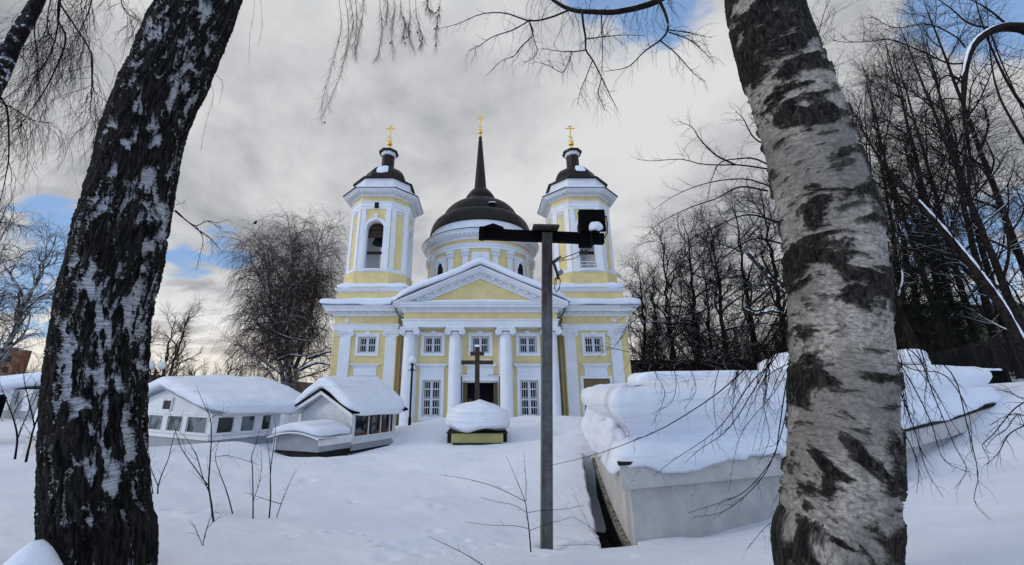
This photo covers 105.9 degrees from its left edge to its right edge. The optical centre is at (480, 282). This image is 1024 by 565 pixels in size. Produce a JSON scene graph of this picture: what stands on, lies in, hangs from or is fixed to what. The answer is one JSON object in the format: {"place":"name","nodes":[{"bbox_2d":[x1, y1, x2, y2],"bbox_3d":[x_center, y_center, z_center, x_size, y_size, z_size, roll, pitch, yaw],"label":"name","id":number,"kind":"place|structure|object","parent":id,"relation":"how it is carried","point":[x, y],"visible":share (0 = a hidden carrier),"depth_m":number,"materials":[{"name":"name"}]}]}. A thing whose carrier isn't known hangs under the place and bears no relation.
{"place":"outdoors","nodes":[
{"label":"outdoors","id":0,"kind":"place"},
{"bbox_2d":[148,375,311,392],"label":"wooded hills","id":1,"kind":"structure","parent":0,"point":[309,384],"depth_m":126.01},
{"bbox_2d":[0,372,1023,564],"bbox_3d":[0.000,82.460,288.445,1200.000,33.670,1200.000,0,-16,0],"label":"snow ground","id":2,"kind":"structure","parent":0,"point":[399,500],"depth_m":5.78,"materials":[{"name":"white snow"}]},
{"bbox_2d":[0,393,6,417],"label":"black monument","id":3,"kind":"object","parent":2,"relation":"on","point":[2,403],"visible":0.75,"depth_m":19.26,"materials":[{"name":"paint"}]},
{"bbox_2d":[0,347,31,375],"bbox_3d":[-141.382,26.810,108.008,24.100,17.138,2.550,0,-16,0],"label":"brick apartment house","id":4,"kind":"structure","parent":2,"relation":"on","point":[10,366],"depth_m":108.36,"materials":[{"name":"red brick"}]},
{"bbox_2d":[0,363,38,459],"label":"sapling","id":5,"kind":"object","parent":2,"relation":"on","point":[17,437],"visible":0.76,"depth_m":6.63,"materials":[{"name":"black plant"}]},
{"bbox_2d":[0,372,41,419],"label":"grey canopy","id":6,"kind":"object","parent":2,"relation":"on","point":[9,383],"visible":0.34,"depth_m":19.69,"materials":[{"name":"metal"}]},
{"bbox_2d":[17,413,37,440],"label":"sapling","id":7,"kind":"object","parent":2,"relation":"on","point":[28,431],"visible":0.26,"depth_m":6.18,"materials":[{"name":"grey plant"}]},
{"bbox_2d":[17,346,40,461],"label":"sapling","id":8,"kind":"object","parent":2,"relation":"on","point":[30,440],"visible":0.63,"depth_m":6.43,"materials":[{"name":"black plant"}]},
{"bbox_2d":[13,354,44,373],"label":"bare tree","id":9,"kind":"object","parent":2,"relation":"on","point":[30,368],"visible":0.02,"depth_m":24.48,"materials":[{"name":"brown plant"}]},
{"bbox_2d":[21,409,37,456],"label":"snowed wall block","id":10,"kind":"structure","parent":2,"relation":"on","point":[32,451],"depth_m":8.73,"materials":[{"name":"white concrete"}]},
{"bbox_2d":[0,189,67,373],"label":"weeping birch","id":11,"kind":"object","parent":2,"relation":"on","point":[8,343],"visible":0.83,"depth_m":24.98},
{"bbox_2d":[0,0,145,236],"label":"silver birch","id":12,"kind":"object","parent":2,"relation":"on","point":[13,41],"visible":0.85,"depth_m":6.36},
{"bbox_2d":[149,361,165,380],"bbox_3d":[-21.401,7.516,24.894,1.220,4.782,0.480,0,-16,0],"label":"twin globe lamp","id":13,"kind":"object","parent":2,"relation":"on","point":[161,365],"visible":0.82,"depth_m":25.33,"materials":[{"name":"glass"}]},
{"bbox_2d":[150,318,168,376],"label":"bare tree","id":14,"kind":"object","parent":2,"relation":"on","point":[153,336],"visible":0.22,"depth_m":33.59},
{"bbox_2d":[0,351,328,420],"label":"wood","id":15,"kind":"object","parent":2,"relation":"on","point":[14,373],"visible":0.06,"depth_m":63.20,"materials":[{"name":"brown plant"}]},
{"bbox_2d":[148,410,183,493],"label":"sapling","id":16,"kind":"object","parent":2,"relation":"on","point":[158,483],"visible":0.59,"depth_m":4.75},
{"bbox_2d":[148,300,197,381],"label":"fruit tree","id":17,"kind":"object","parent":2,"relation":"on","point":[167,352],"visible":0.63,"depth_m":39.56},
{"bbox_2d":[149,294,208,377],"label":"fruit tree","id":18,"kind":"object","parent":2,"relation":"on","point":[177,356],"visible":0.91,"depth_m":38.84,"materials":[{"name":"brown plant"}]},
{"bbox_2d":[180,361,211,375],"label":"broken tree","id":19,"kind":"object","parent":2,"relation":"on","point":[190,373],"visible":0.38,"depth_m":36.13,"materials":[{"name":"grey plant"}]},
{"bbox_2d":[166,388,229,521],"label":"sapling","id":20,"kind":"object","parent":2,"relation":"on","point":[208,487],"visible":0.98,"depth_m":5.15,"materials":[{"name":"brown plant"}]},
{"bbox_2d":[191,503,228,545],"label":"sapling","id":21,"kind":"object","parent":2,"relation":"on","point":[205,528],"visible":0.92,"depth_m":3.69,"materials":[{"name":"brown plant"}]},
{"bbox_2d":[148,375,304,446],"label":"glazed pavilion","id":22,"kind":"structure","parent":2,"relation":"on","point":[251,403],"depth_m":13.27,"materials":[{"name":"white glass"}]},
{"bbox_2d":[148,414,163,430],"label":"window","id":23,"kind":"structure","parent":22,"relation":"in","point":[155,420],"depth_m":13.71,"materials":[{"name":"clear glass"}]},
{"bbox_2d":[160,398,174,410],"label":"gable window","id":24,"kind":"structure","parent":22,"relation":"in","point":[170,401],"depth_m":13.56,"materials":[{"name":"clear glass"}]},
{"bbox_2d":[165,415,183,431],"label":"window","id":25,"kind":"structure","parent":22,"relation":"in","point":[176,418],"depth_m":13.19,"materials":[{"name":"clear glass"}]},
{"bbox_2d":[184,416,207,433],"bbox_3d":[-9.235,4.637,12.572,1.187,0.527,0.075,-8,-18,26],"label":"window","id":26,"kind":"structure","parent":22,"relation":"in","point":[194,424],"depth_m":12.62,"materials":[{"name":"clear glass"}]},
{"bbox_2d":[215,416,235,433],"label":"window","id":27,"kind":"structure","parent":22,"relation":"in","point":[225,424],"depth_m":12.58,"materials":[{"name":"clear glass"}]},
{"bbox_2d":[239,415,255,431],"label":"window","id":28,"kind":"structure","parent":22,"relation":"in","point":[247,423],"depth_m":13.16,"materials":[{"name":"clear glass"}]},
{"bbox_2d":[260,414,272,430],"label":"window","id":29,"kind":"structure","parent":22,"relation":"in","point":[266,418],"depth_m":13.69,"materials":[{"name":"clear glass"}]},
{"bbox_2d":[220,347,243,374],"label":"bare tree","id":30,"kind":"object","parent":2,"relation":"on","point":[228,373],"visible":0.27,"depth_m":44.96,"materials":[{"name":"brown plant"}]},
{"bbox_2d":[207,440,260,513],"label":"sapling","id":31,"kind":"object","parent":2,"relation":"on","point":[221,476],"visible":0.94,"depth_m":5.47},
{"bbox_2d":[34,0,442,564],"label":"birch tree","id":32,"kind":"object","parent":2,"relation":"on","point":[94,503],"visible":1,"depth_m":3.10,"materials":[{"name":"black plant"}]},
{"bbox_2d":[250,421,269,518],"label":"sapling","id":33,"kind":"object","parent":2,"relation":"on","point":[253,496],"visible":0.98,"depth_m":5.43,"materials":[{"name":"brown plant"}]},
{"bbox_2d":[251,351,276,378],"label":"bare tree","id":34,"kind":"object","parent":2,"relation":"on","point":[261,366],"visible":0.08,"depth_m":42.91,"materials":[{"name":"brown plant"}]},
{"bbox_2d":[264,413,276,517],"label":"sapling","id":35,"kind":"object","parent":2,"relation":"on","point":[271,462],"visible":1,"depth_m":5.59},
{"bbox_2d":[245,470,296,516],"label":"sapling","id":36,"kind":"object","parent":2,"relation":"on","point":[277,502],"visible":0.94,"depth_m":5.47,"materials":[{"name":"brown plant"}]},
{"bbox_2d":[201,198,349,390],"bbox_3d":[-19.357,2.224,39.783,14.514,24.727,16.630,-9,-18,30],"label":"weeping birch","id":37,"kind":"object","parent":2,"relation":"on","point":[275,332],"visible":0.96,"depth_m":37.05,"materials":[{"name":"brown plant"}]},
{"bbox_2d":[279,414,298,425],"bbox_3d":[-13.290,8.118,24.727,3.017,2.670,2.822,0,-16,0],"label":"snow roof hut","id":38,"kind":"object","parent":2,"relation":"on","point":[286,418],"depth_m":24.31,"materials":[{"name":"white snow"}]},
{"bbox_2d":[268,420,351,456],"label":"arched shed","id":39,"kind":"structure","parent":2,"relation":"on","point":[321,438],"depth_m":12.04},
{"bbox_2d":[289,376,407,454],"bbox_3d":[-5.022,5.143,14.834,3.475,2.997,3.157,-8,-18,27],"label":"gabled kiosk","id":40,"kind":"object","parent":2,"relation":"on","point":[365,410],"visible":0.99,"depth_m":13.99,"materials":[{"name":"white"}]},
{"bbox_2d":[354,415,369,435],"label":"window","id":41,"kind":"structure","parent":40,"relation":"in","point":[361,422],"depth_m":13.58,"materials":[{"name":"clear glass"}]},
{"bbox_2d":[369,415,381,433],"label":"window","id":42,"kind":"structure","parent":40,"relation":"in","point":[375,422],"depth_m":14.19,"materials":[{"name":"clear glass"}]},
{"bbox_2d":[381,414,390,431],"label":"window","id":43,"kind":"structure","parent":40,"relation":"in","point":[385,427],"depth_m":14.68,"materials":[{"name":"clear glass"}]},
{"bbox_2d":[390,414,394,430],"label":"window","id":44,"kind":"structure","parent":40,"relation":"in","point":[391,419],"depth_m":14.92,"materials":[{"name":"clear glass"}]},
{"bbox_2d":[408,356,415,425],"bbox_3d":[-3.216,5.087,17.891,0.367,3.286,0.367,12,-20,-36],"label":"street lamp","id":45,"kind":"object","parent":2,"relation":"on","point":[412,360],"visible":0.99,"depth_m":17.99,"materials":[{"name":"metal"}]},
{"bbox_2d":[428,536,482,564],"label":"sapling","id":46,"kind":"object","parent":2,"relation":"on","point":[459,551],"visible":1,"depth_m":3.65,"materials":[{"name":"plant"}]},
{"bbox_2d":[461,345,492,401],"bbox_3d":[-0.132,4.445,15.682,1.320,3.786,0.260,0,-16,0],"label":"wooden cross","id":47,"kind":"object","parent":2,"relation":"on","point":[477,362],"visible":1,"depth_m":15.88,"materials":[{"name":"brown wood"}]},
{"bbox_2d":[445,399,509,444],"bbox_3d":[-0.101,5.190,14.113,2.359,1.752,2.648,0,-16,0],"label":"tomb box","id":48,"kind":"object","parent":2,"relation":"on","point":[479,422],"visible":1,"depth_m":13.07,"materials":[{"name":"yellow metal"}]},
{"bbox_2d":[320,115,640,425],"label":"church","id":49,"kind":"structure","parent":2,"relation":"on","point":[455,307],"depth_m":29.13,"materials":[{"name":"yellow paint"}]},
{"bbox_2d":[354,331,379,355],"bbox_3d":[-8.550,4.637,29.182,1.880,1.848,0.360,0,-16,0],"label":"window","id":50,"kind":"structure","parent":49,"relation":"in","point":[368,342],"depth_m":29.22,"materials":[{"name":"white paint"}]},
{"bbox_2d":[418,376,443,420],"bbox_3d":[-3.420,8.063,26.896,1.740,2.951,0.290,0,-16,0],"label":"window","id":51,"kind":"structure","parent":49,"relation":"in","point":[431,403],"depth_m":26.92,"materials":[{"name":"white paint"}]},
{"bbox_2d":[420,330,444,355],"bbox_3d":[-3.420,4.406,27.896,1.840,1.828,0.360,0,-16,0],"label":"window","id":52,"kind":"structure","parent":49,"relation":"in","point":[433,346],"depth_m":27.93,"materials":[{"name":"white paint"}]},
{"bbox_2d":[468,330,492,355],"bbox_3d":[0.000,4.406,27.896,1.840,1.828,0.360,0,-16,0],"label":"window","id":53,"kind":"structure","parent":49,"relation":"in","point":[485,343],"depth_m":27.95,"materials":[{"name":"white paint"}]},
{"bbox_2d":[516,330,539,355],"bbox_3d":[3.420,4.406,27.896,1.840,1.828,0.360,0,-16,0],"label":"window","id":54,"kind":"structure","parent":49,"relation":"in","point":[525,346],"depth_m":27.93,"materials":[{"name":"white paint"}]},
{"bbox_2d":[517,376,540,415],"bbox_3d":[3.420,8.063,26.896,1.740,2.951,0.290,0,-16,0],"label":"window","id":55,"kind":"structure","parent":49,"relation":"in","point":[528,404],"depth_m":26.95,"materials":[{"name":"white paint"}]},
{"bbox_2d":[581,331,606,355],"bbox_3d":[8.550,4.637,29.182,1.880,1.848,0.360,0,-16,0],"label":"window","id":56,"kind":"structure","parent":49,"relation":"in","point":[590,341],"depth_m":29.22,"materials":[{"name":"white paint"}]},
{"bbox_2d":[439,452,582,551],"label":"sapling","id":57,"kind":"object","parent":2,"relation":"on","point":[518,507],"visible":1,"depth_m":4.36,"materials":[{"name":"plant"}]},
{"bbox_2d":[479,209,607,549],"bbox_3d":[0.991,1.362,5.502,2.039,5.231,0.390,0,-16,0],"label":"floodlight pole","id":58,"kind":"object","parent":2,"relation":"on","point":[591,226],"visible":1,"depth_m":5.74,"materials":[{"name":"grey metal"}]},
{"bbox_2d":[557,493,613,546],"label":"sapling","id":59,"kind":"object","parent":2,"relation":"on","point":[591,530],"visible":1,"depth_m":4.38,"materials":[{"name":"brown plant"}]},
{"bbox_2d":[615,245,691,372],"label":"bare tree","id":60,"kind":"object","parent":2,"relation":"on","point":[643,360],"visible":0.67,"depth_m":46.31,"materials":[{"name":"brown plant"}]},
{"bbox_2d":[626,268,687,372],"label":"bare tree","id":61,"kind":"object","parent":2,"relation":"on","point":[657,364],"visible":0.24,"depth_m":52.15,"materials":[{"name":"brown plant"}]},
{"bbox_2d":[629,205,743,370],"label":"bare tree","id":62,"kind":"object","parent":2,"relation":"on","point":[672,350],"visible":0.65,"depth_m":44.00,"materials":[{"name":"black plant"}]},
{"bbox_2d":[630,360,743,373],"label":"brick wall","id":63,"kind":"structure","parent":2,"relation":"on","point":[668,366],"depth_m":73.50,"materials":[{"name":"brown brick"}]},
{"bbox_2d":[667,251,718,370],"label":"spruce","id":64,"kind":"object","parent":2,"relation":"on","point":[687,304],"visible":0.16,"depth_m":57.61,"materials":[{"name":"plant"}]},
{"bbox_2d":[630,196,769,370],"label":"bare tree","id":65,"kind":"object","parent":2,"relation":"on","point":[677,323],"visible":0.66,"depth_m":41.85,"materials":[{"name":"black plant"}]},
{"bbox_2d":[626,303,782,372],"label":"dark wood","id":66,"kind":"object","parent":2,"relation":"on","point":[678,367],"visible":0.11,"depth_m":52.12,"materials":[{"name":"black plant"}]},
{"bbox_2d":[628,370,786,382],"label":"snow topped wall","id":67,"kind":"structure","parent":2,"relation":"on","point":[640,377],"depth_m":15.56,"materials":[{"name":"white snow"}]},
{"bbox_2d":[661,225,775,370],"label":"bare tree","id":68,"kind":"object","parent":2,"relation":"on","point":[707,294],"visible":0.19,"depth_m":51.06,"materials":[{"name":"black plant"}]},
{"bbox_2d":[653,195,787,369],"bbox_3d":[25.385,0.762,38.769,12.791,23.972,12.096,8,-18,-27],"label":"bare tree","id":69,"kind":"object","parent":2,"relation":"on","point":[720,310],"visible":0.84,"depth_m":38.86,"materials":[{"name":"black plant"}]},
{"bbox_2d":[435,0,1023,564],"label":"birch tree","id":70,"kind":"object","parent":2,"relation":"on","point":[843,486],"visible":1,"depth_m":2.67,"materials":[{"name":"white plant"}]},
{"bbox_2d":[681,171,786,369],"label":"bare tree","id":71,"kind":"object","parent":2,"relation":"on","point":[740,261],"visible":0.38,"depth_m":41.42,"materials":[{"name":"black plant"}]},
{"bbox_2d":[698,154,787,367],"bbox_3d":[28.966,-0.931,38.317,12.296,26.627,14.488,5,-17,-17],"label":"bare tree","id":72,"kind":"object","parent":2,"relation":"on","point":[770,223],"visible":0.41,"depth_m":37.91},
{"bbox_2d":[628,99,883,332],"bbox_3d":[10.081,-1.926,13.859,9.396,13.692,4.287,0,-16,0],"label":"bare tree","id":73,"kind":"object","parent":2,"relation":"on","point":[759,266],"visible":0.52,"depth_m":14.26,"materials":[{"name":"black plant"}]},
{"bbox_2d":[758,352,788,369],"bbox_3d":[17.386,6.107,21.139,2.632,4.582,2.844,0,-16,0],"label":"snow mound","id":74,"kind":"object","parent":2,"relation":"on","point":[782,360],"visible":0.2,"depth_m":21.27,"materials":[{"name":"white snow"}]},
{"bbox_2d":[580,365,1000,546],"bbox_3d":[7.123,3.951,9.240,10.890,3.839,9.410,0,-16,0],"label":"snowbound bunker","id":75,"kind":"object","parent":2,"relation":"on","point":[642,504],"visible":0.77,"depth_m":5.61,"materials":[{"name":"white concrete"}]},
{"bbox_2d":[584,468,622,547],"bbox_3d":[2.330,4.461,7.397,0.437,1.052,5.905,-4,-16,12],"label":"bunker doorway","id":76,"kind":"object","parent":75,"relation":"part of","point":[610,536],"visible":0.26,"depth_m":7.69,"materials":[{"name":"black"}]},
{"bbox_2d":[897,349,928,365],"bbox_3d":[14.762,3.525,13.037,0.809,2.531,0.810,0,-16,0],"label":"snow mound","id":77,"kind":"object","parent":75,"relation":"on","point":[909,361],"visible":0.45,"depth_m":12.99,"materials":[{"name":"snow"}]},
{"bbox_2d":[748,0,938,348],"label":"bare tree","id":78,"kind":"object","parent":2,"relation":"on","point":[905,328],"visible":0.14,"depth_m":16.85,"materials":[{"name":"black plant"}]},
{"bbox_2d":[858,111,922,344],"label":"bare tree","id":79,"kind":"object","parent":2,"relation":"on","point":[895,172],"visible":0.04,"depth_m":26.73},
{"bbox_2d":[839,67,947,348],"bbox_3d":[25.101,-4.509,24.026,8.674,22.163,6.811,8,-18,-27],"label":"bare tree","id":80,"kind":"object","parent":2,"relation":"on","point":[888,164],"visible":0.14,"depth_m":24.94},
{"bbox_2d":[770,302,1023,364],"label":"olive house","id":81,"kind":"structure","parent":2,"relation":"on","point":[993,307],"depth_m":34.28,"materials":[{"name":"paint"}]},
{"bbox_2d":[839,30,999,364],"bbox_3d":[24.424,-4.997,22.421,8.185,22.281,6.276,6,-17,-21],"label":"bare tree","id":82,"kind":"object","parent":2,"relation":"on","point":[924,339],"visible":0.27,"depth_m":22.30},
{"bbox_2d":[891,251,950,349],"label":"spruce","id":83,"kind":"object","parent":2,"relation":"on","point":[914,322],"visible":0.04,"depth_m":19.56,"materials":[{"name":"black plant"}]},
{"bbox_2d":[822,0,1023,255],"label":"bent tree","id":84,"kind":"object","parent":2,"relation":"on","point":[991,31],"visible":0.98,"depth_m":10.24,"materials":[{"name":"black plant"}]},
{"bbox_2d":[837,20,1016,363],"bbox_3d":[23.952,-5.089,21.054,8.339,22.283,5.584,9,-18,-30],"label":"bare tree","id":85,"kind":"object","parent":2,"relation":"on","point":[938,281],"visible":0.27,"depth_m":21.16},
{"bbox_2d":[832,1,1022,360],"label":"bare tree","id":86,"kind":"object","parent":2,"relation":"on","point":[861,39],"visible":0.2,"depth_m":26.55,"materials":[{"name":"black plant"}]},
{"bbox_2d":[845,87,1023,360],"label":"leaning tree","id":87,"kind":"object","parent":2,"relation":"on","point":[1015,332],"visible":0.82,"depth_m":14.96,"materials":[{"name":"black plant"}]},
{"bbox_2d":[849,2,1023,355],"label":"bare tree","id":88,"kind":"object","parent":2,"relation":"on","point":[1011,301],"visible":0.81,"depth_m":16.78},
{"bbox_2d":[849,27,1023,367],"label":"bare tree","id":89,"kind":"object","parent":2,"relation":"on","point":[970,329],"visible":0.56,"depth_m":19.69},
{"bbox_2d":[882,195,995,368],"bbox_3d":[23.728,0.593,21.125,4.674,12.586,5.258,0,-16,0],"label":"spruce","id":90,"kind":"object","parent":2,"relation":"on","point":[890,225],"visible":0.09,"depth_m":21.23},
{"bbox_2d":[868,1,1023,378],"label":"bare tree","id":91,"kind":"object","parent":2,"relation":"on","point":[1001,323],"visible":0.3,"depth_m":20.78,"materials":[{"name":"black plant"}]},
{"bbox_2d":[871,155,1023,381],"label":"spruce","id":92,"kind":"object","parent":2,"relation":"on","point":[935,311],"visible":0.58,"depth_m":17.93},
{"bbox_2d":[879,15,1023,382],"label":"bare tree","id":93,"kind":"object","parent":2,"relation":"on","point":[989,315],"visible":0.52,"depth_m":18.37,"materials":[{"name":"black plant"}]},
{"bbox_2d":[881,0,1023,344],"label":"bare tree","id":94,"kind":"object","parent":2,"relation":"on","point":[1019,259],"visible":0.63,"depth_m":19.62,"materials":[{"name":"black plant"}]},
{"bbox_2d":[894,276,1023,376],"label":"slope wood","id":95,"kind":"object","parent":2,"relation":"on","point":[983,336],"visible":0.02,"depth_m":20.40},
{"bbox_2d":[908,223,1018,372],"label":"spruce","id":96,"kind":"object","parent":2,"relation":"on","point":[959,332],"visible":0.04,"depth_m":19.94,"materials":[{"name":"black plant"}]},
{"bbox_2d":[928,328,1023,379],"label":"iron fence","id":97,"kind":"object","parent":2,"relation":"on","point":[996,355],"visible":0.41,"depth_m":15.65,"materials":[{"name":"black metal"}]},
{"bbox_2d":[984,368,1008,383],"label":"dark pillar","id":98,"kind":"structure","parent":2,"relation":"on","point":[998,374],"depth_m":11.85,"materials":[{"name":"black paint"}]},
{"bbox_2d":[983,380,1023,446],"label":"shrub","id":99,"kind":"object","parent":2,"relation":"on","point":[1016,414],"visible":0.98,"depth_m":3.40,"materials":[{"name":"black plant"}]},
{"bbox_2d":[0,0,1023,382],"label":"sky","id":100,"kind":"structure","parent":0,"point":[264,141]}
]}

